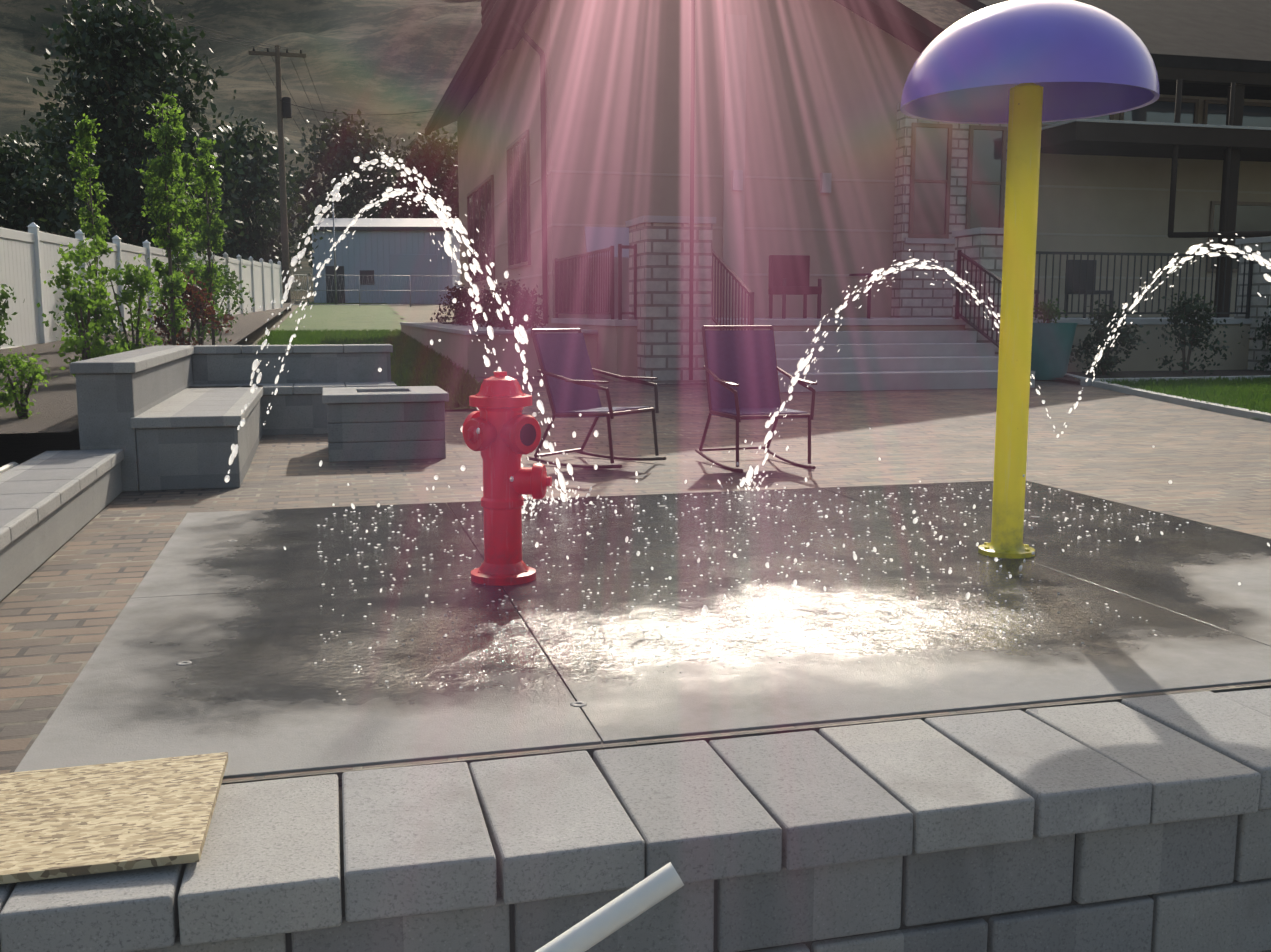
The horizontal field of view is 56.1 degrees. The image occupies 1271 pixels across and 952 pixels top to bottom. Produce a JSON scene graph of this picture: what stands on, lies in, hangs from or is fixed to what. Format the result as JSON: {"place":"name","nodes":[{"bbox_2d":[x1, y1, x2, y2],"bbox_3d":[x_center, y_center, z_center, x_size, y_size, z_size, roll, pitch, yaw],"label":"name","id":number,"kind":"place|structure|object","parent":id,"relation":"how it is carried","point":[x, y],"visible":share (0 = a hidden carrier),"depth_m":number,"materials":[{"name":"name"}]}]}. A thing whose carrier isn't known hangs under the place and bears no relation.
{"place":"outdoors","nodes":[
{"label":"outdoors","id":0,"kind":"place"},
{"bbox_2d":[275,302,480,409],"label":"lawn","id":1,"kind":"structure","parent":0,"point":[351,317],"depth_m":45.44,"materials":[{"name":"green plant"}]},
{"bbox_2d":[255,328,482,409],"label":"grass","id":2,"kind":"structure","parent":1,"relation":"on","point":[409,356],"depth_m":19.88,"materials":[{"name":"green plant"}]},
{"bbox_2d":[0,0,975,875],"bbox_3d":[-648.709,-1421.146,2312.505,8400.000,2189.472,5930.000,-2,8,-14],"label":"ground","id":3,"kind":"structure","parent":0,"point":[370,60],"depth_m":749.69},
{"bbox_2d":[0,127,111,242],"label":"tree","id":4,"kind":"object","parent":3,"relation":"on","point":[25,201],"depth_m":38.31,"materials":[{"name":"green plant"}]},
{"bbox_2d":[3,83,115,221],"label":"tree","id":5,"kind":"object","parent":3,"relation":"on","point":[39,143],"depth_m":75.76,"materials":[{"name":"green plant"}]},
{"bbox_2d":[0,449,123,601],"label":"planter kerb","id":6,"kind":"structure","parent":3,"relation":"on","point":[52,503],"depth_m":5.73,"materials":[{"name":"stone"}]},
{"bbox_2d":[22,169,144,239],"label":"tree","id":7,"kind":"object","parent":3,"relation":"on","point":[74,223],"depth_m":51.12,"materials":[{"name":"green plant"}]},
{"bbox_2d":[60,100,205,221],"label":"tree","id":8,"kind":"object","parent":3,"relation":"on","point":[110,161],"depth_m":61.46,"materials":[{"name":"green plant"}]},
{"bbox_2d":[10,0,259,264],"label":"tree","id":9,"kind":"object","parent":3,"relation":"on","point":[115,48],"depth_m":30.27,"materials":[{"name":"green plant"}]},
{"bbox_2d":[0,303,293,433],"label":"planter bed","id":10,"kind":"object","parent":3,"relation":"on","point":[55,404],"depth_m":11.22,"materials":[{"name":"brown soil"}]},
{"bbox_2d":[0,284,24,387],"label":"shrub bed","id":11,"kind":"object","parent":10,"relation":"on","point":[3,296],"depth_m":9.27,"materials":[{"name":"green plant"}]},
{"bbox_2d":[0,345,57,435],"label":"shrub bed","id":12,"kind":"object","parent":10,"relation":"on","point":[10,395],"depth_m":8.11,"materials":[{"name":"green plant"}]},
{"bbox_2d":[36,234,131,376],"bbox_3d":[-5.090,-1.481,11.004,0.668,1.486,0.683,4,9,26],"label":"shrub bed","id":13,"kind":"object","parent":10,"relation":"on","point":[76,298],"depth_m":10.88,"materials":[{"name":"green plant"}]},
{"bbox_2d":[68,113,113,347],"bbox_3d":[-7.604,-3.254,16.715,0.594,3.558,0.552,-2,8,-14],"label":"columnar tree","id":14,"kind":"object","parent":10,"relation":"on","point":[83,132],"depth_m":16.57,"materials":[{"name":"green plant"}]},
{"bbox_2d":[94,254,168,351],"bbox_3d":[-4.978,-1.528,11.798,0.682,1.328,0.680,-2,8,-14],"label":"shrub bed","id":15,"kind":"object","parent":10,"relation":"on","point":[141,277],"depth_m":11.73,"materials":[{"name":"green plant"}]},
{"bbox_2d":[0,222,282,348],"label":"vinyl fence","id":16,"kind":"object","parent":10,"relation":"on","point":[30,258],"depth_m":19.05,"materials":[{"name":"white plastic"}]},
{"bbox_2d":[135,91,195,344],"bbox_3d":[-5.464,-2.736,13.956,0.614,3.425,0.732,-2,8,-14],"label":"columnar tree","id":17,"kind":"object","parent":10,"relation":"on","point":[169,135],"depth_m":13.89,"materials":[{"name":"green plant"}]},
{"bbox_2d":[161,177,193,274],"bbox_3d":[-8.848,-4.368,22.977,0.688,3.773,0.642,-2,8,-14],"label":"columnar tree","id":18,"kind":"object","parent":10,"relation":"on","point":[176,261],"depth_m":22.89,"materials":[{"name":"green plant"}]},
{"bbox_2d":[168,153,204,339],"bbox_3d":[-7.266,-3.557,19.342,0.680,3.332,0.662,-4,9,-25],"label":"columnar tree","id":19,"kind":"object","parent":10,"relation":"on","point":[183,219],"depth_m":19.20,"materials":[{"name":"green plant"}]},
{"bbox_2d":[142,270,235,345],"bbox_3d":[-5.783,-2.013,15.204,1.070,1.212,1.077,7,11,42],"label":"shrub","id":20,"kind":"object","parent":10,"relation":"on","point":[197,307],"depth_m":15.14,"materials":[{"name":"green plant"}]},
{"bbox_2d":[157,252,236,344],"bbox_3d":[-6.468,-2.541,17.512,1.088,1.513,1.133,-2,8,-14],"label":"shrub","id":21,"kind":"object","parent":10,"relation":"on","point":[200,333],"depth_m":17.61,"materials":[{"name":"green plant"}]},
{"bbox_2d":[185,136,230,344],"bbox_3d":[-5.810,-2.995,16.277,0.576,3.205,0.568,0,8,0],"label":"columnar tree","id":22,"kind":"object","parent":10,"relation":"on","point":[212,225],"depth_m":16.17,"materials":[{"name":"green plant"}]},
{"bbox_2d":[177,250,254,333],"bbox_3d":[-7.845,-3.400,22.404,1.373,1.664,1.188,-4,9,-27],"label":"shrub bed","id":23,"kind":"object","parent":10,"relation":"on","point":[232,286],"depth_m":22.43,"materials":[{"name":"green plant"}]},
{"bbox_2d":[69,344,396,491],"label":"seat wall","id":24,"kind":"structure","parent":3,"relation":"on","point":[167,417],"depth_m":8.18,"materials":[{"name":"stone"}]},
{"bbox_2d":[195,175,294,265],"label":"tree","id":25,"kind":"object","parent":3,"relation":"on","point":[271,199],"depth_m":105.23,"materials":[{"name":"green plant"}]},
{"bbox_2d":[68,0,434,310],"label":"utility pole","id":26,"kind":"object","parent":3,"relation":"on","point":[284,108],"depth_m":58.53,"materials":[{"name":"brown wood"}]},
{"bbox_2d":[190,108,331,288],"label":"tree","id":27,"kind":"object","parent":3,"relation":"on","point":[256,241],"depth_m":66.80,"materials":[{"name":"green plant"}]},
{"bbox_2d":[332,203,342,303],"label":"light pole","id":28,"kind":"object","parent":3,"relation":"on","point":[333,205],"depth_m":77.20,"materials":[{"name":"grey metal"}]},
{"bbox_2d":[263,107,431,279],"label":"tree","id":29,"kind":"object","parent":3,"relation":"on","point":[343,151],"depth_m":95.90,"materials":[{"name":"green plant"}]},
{"bbox_2d":[291,275,459,306],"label":"chain link fence","id":30,"kind":"object","parent":3,"relation":"on","point":[374,290],"depth_m":71.93,"materials":[{"name":"grey metal"}]},
{"bbox_2d":[309,218,459,303],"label":"shop building","id":31,"kind":"structure","parent":3,"relation":"on","point":[392,246],"depth_m":83.87,"materials":[{"name":"grey metal"}]},
{"bbox_2d":[357,123,458,217],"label":"tree","id":32,"kind":"object","parent":3,"relation":"on","point":[430,156],"depth_m":101.52,"materials":[{"name":"green plant"}]},
{"bbox_2d":[0,688,1270,951],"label":"retaining wall","id":33,"kind":"structure","parent":3,"relation":"on","point":[1134,824],"depth_m":2.71,"materials":[{"name":"concrete"}]},
{"bbox_2d":[0,752,227,883],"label":"osb board","id":34,"kind":"object","parent":33,"relation":"on","point":[87,819],"depth_m":2.54,"materials":[{"name":"beige wood"}]},
{"bbox_2d":[400,0,1270,391],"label":"house","id":35,"kind":"structure","parent":3,"relation":"on","point":[824,152],"depth_m":21.40,"materials":[{"name":"paint"}]},
{"bbox_2d":[584,227,1111,318],"bbox_3d":[3.612,-3.273,19.225,8.815,1.450,1.165,-1,8,-8],"label":"terrace furniture","id":36,"kind":"object","parent":35,"relation":"on","point":[789,274],"depth_m":18.99,"materials":[{"name":"metal"}]},
{"bbox_2d":[509,0,1270,379],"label":"terrace ironwork","id":37,"kind":"object","parent":35,"relation":"attached to","point":[569,292],"depth_m":18.21,"materials":[{"name":"black metal"}]},
{"bbox_2d":[956,0,1270,99],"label":"house roof","id":38,"kind":"structure","parent":35,"relation":"attached to","point":[1209,48],"depth_m":23.12,"materials":[{"name":"grey"}]},
{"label":"gravel yard","id":39,"kind":"structure","parent":3,"relation":"on","visible":0},
{"bbox_2d":[535,862,683,951],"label":"pvc pipe","id":40,"kind":"object","parent":39,"relation":"on","point":[621,910],"depth_m":2.00,"materials":[{"name":"white plastic"}]},
{"bbox_2d":[0,375,1270,782],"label":"patio paving","id":41,"kind":"structure","parent":0,"point":[62,607],"depth_m":8.31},
{"bbox_2d":[322,386,448,461],"bbox_3d":[-1.961,-0.420,9.301,0.920,0.500,0.920,-2,8,-14],"label":"fire pit","id":42,"kind":"object","parent":41,"relation":"on","point":[385,423],"depth_m":8.89,"materials":[{"name":"stone"}]},
{"bbox_2d":[527,328,665,468],"bbox_3d":[-0.286,-0.577,8.671,0.849,0.979,0.642,6,10,35],"label":"patio chair","id":43,"kind":"object","parent":41,"relation":"on","point":[567,370],"depth_m":8.71,"materials":[{"name":"fabric"}]},
{"bbox_2d":[695,325,816,472],"bbox_3d":[0.866,-0.567,8.584,0.642,0.979,0.849,-3,12,-18],"label":"patio chair","id":44,"kind":"object","parent":41,"relation":"on","point":[741,368],"depth_m":8.75,"materials":[{"name":"fabric"}]},
{"bbox_2d":[1065,373,1270,422],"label":"lawn edging","id":45,"kind":"object","parent":41,"relation":"on","point":[1223,409],"depth_m":14.09,"materials":[{"name":"concrete"}]},
{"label":"lawn","id":46,"kind":"structure","parent":0,"visible":0},
{"bbox_2d":[479,333,1270,381],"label":"mulch beds","id":47,"kind":"object","parent":46,"relation":"on","point":[1152,374],"depth_m":17.72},
{"bbox_2d":[430,283,474,323],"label":"shrub","id":48,"kind":"object","parent":47,"relation":"on","point":[453,295],"depth_m":26.40,"materials":[{"name":"green plant"}]},
{"bbox_2d":[444,283,495,325],"bbox_3d":[-3.224,-3.346,23.667,1.286,0.995,1.028,4,9,26],"label":"shrub","id":49,"kind":"object","parent":47,"relation":"on","point":[462,313],"depth_m":23.58,"materials":[{"name":"green plant"}]},
{"bbox_2d":[457,286,516,326],"bbox_3d":[-2.561,-2.949,21.257,1.309,0.917,1.054,-2,8,-14],"label":"shrub","id":50,"kind":"object","parent":47,"relation":"on","point":[481,318],"depth_m":21.17,"materials":[{"name":"green plant"}]},
{"bbox_2d":[476,274,548,328],"bbox_3d":[-2.028,-2.778,19.442,0.962,1.050,1.092,-8,11,-44],"label":"shrub","id":51,"kind":"object","parent":47,"relation":"on","point":[510,290],"depth_m":19.39,"materials":[{"name":"red plant"}]},
{"bbox_2d":[493,288,550,329],"bbox_3d":[-1.705,-2.483,18.161,0.965,0.783,0.898,1,8,9],"label":"shrub","id":52,"kind":"object","parent":47,"relation":"on","point":[525,305],"depth_m":18.04,"materials":[{"name":"green plant"}]},
{"bbox_2d":[1031,323,1077,379],"bbox_3d":[5.862,-1.786,17.035,0.840,0.800,0.840,-2,8,-14],"label":"planter pot","id":53,"kind":"object","parent":47,"relation":"on","point":[1052,343],"depth_m":16.73,"materials":[{"name":"teal ceramic"}]},
{"bbox_2d":[1033,297,1065,322],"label":"pot shrub","id":54,"kind":"object","parent":53,"relation":"on","point":[1050,314],"depth_m":16.87,"materials":[{"name":"green plant"}]},
{"bbox_2d":[1068,299,1149,375],"bbox_3d":[6.868,-1.963,17.334,1.251,1.216,0.985,-2,8,-14],"label":"terrace shrub","id":55,"kind":"object","parent":46,"relation":"on","point":[1124,337],"depth_m":17.31,"materials":[{"name":"green plant"}]},
{"bbox_2d":[1097,374,1270,413],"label":"grass","id":56,"kind":"structure","parent":46,"relation":"on","point":[1254,393],"depth_m":14.78,"materials":[{"name":"green plant"}]},
{"bbox_2d":[1155,291,1239,373],"bbox_3d":[8.226,-2.048,17.705,1.116,1.381,1.216,2,8,12],"label":"terrace shrub","id":57,"kind":"object","parent":46,"relation":"on","point":[1183,311],"depth_m":17.52,"materials":[{"name":"green plant"}]},
{"bbox_2d":[1240,305,1270,372],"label":"terrace shrub","id":58,"kind":"object","parent":46,"relation":"on","point":[1266,360],"depth_m":18.17,"materials":[{"name":"green plant"}]},
{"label":"planter soil","id":59,"kind":"structure","parent":0,"visible":0},
{"bbox_2d":[0,462,17,473],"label":"conduit","id":60,"kind":"object","parent":59,"relation":"on","point":[7,467],"depth_m":6.91,"materials":[{"name":"white plastic"}]},
{"bbox_3d":[0.553,0.500,5.296,5.600,0.170,4.090,-2,8,-14],"label":"pad base","id":61,"kind":"object","parent":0,"visible":0},
{"bbox_2d":[14,481,1270,784],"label":"splash pad","id":62,"kind":"object","parent":61,"relation":"on","point":[248,621],"depth_m":4.21,"materials":[{"name":"concrete"}]},
{"bbox_2d":[462,371,551,585],"bbox_3d":[-0.530,0.001,4.895,0.360,0.856,0.346,-2,8,-14],"label":"fire hydrant","id":63,"kind":"object","parent":62,"relation":"on","point":[506,438],"depth_m":4.82,"materials":[{"name":"red metal"}]},
{"bbox_2d":[176,505,1083,706],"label":"water nozzles","id":64,"kind":"object","parent":62,"relation":"on","point":[573,704],"depth_m":3.74,"materials":[{"name":"grey metal"}]},
{"bbox_2d":[225,149,1270,699],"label":"water jets","id":65,"kind":"object","parent":62,"relation":"on","point":[521,337],"depth_m":5.89},
{"bbox_2d":[900,0,1159,558],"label":"mushroom shower","id":66,"kind":"object","parent":62,"relation":"on","point":[1023,69],"depth_m":5.18,"materials":[{"name":"yellow metal"}]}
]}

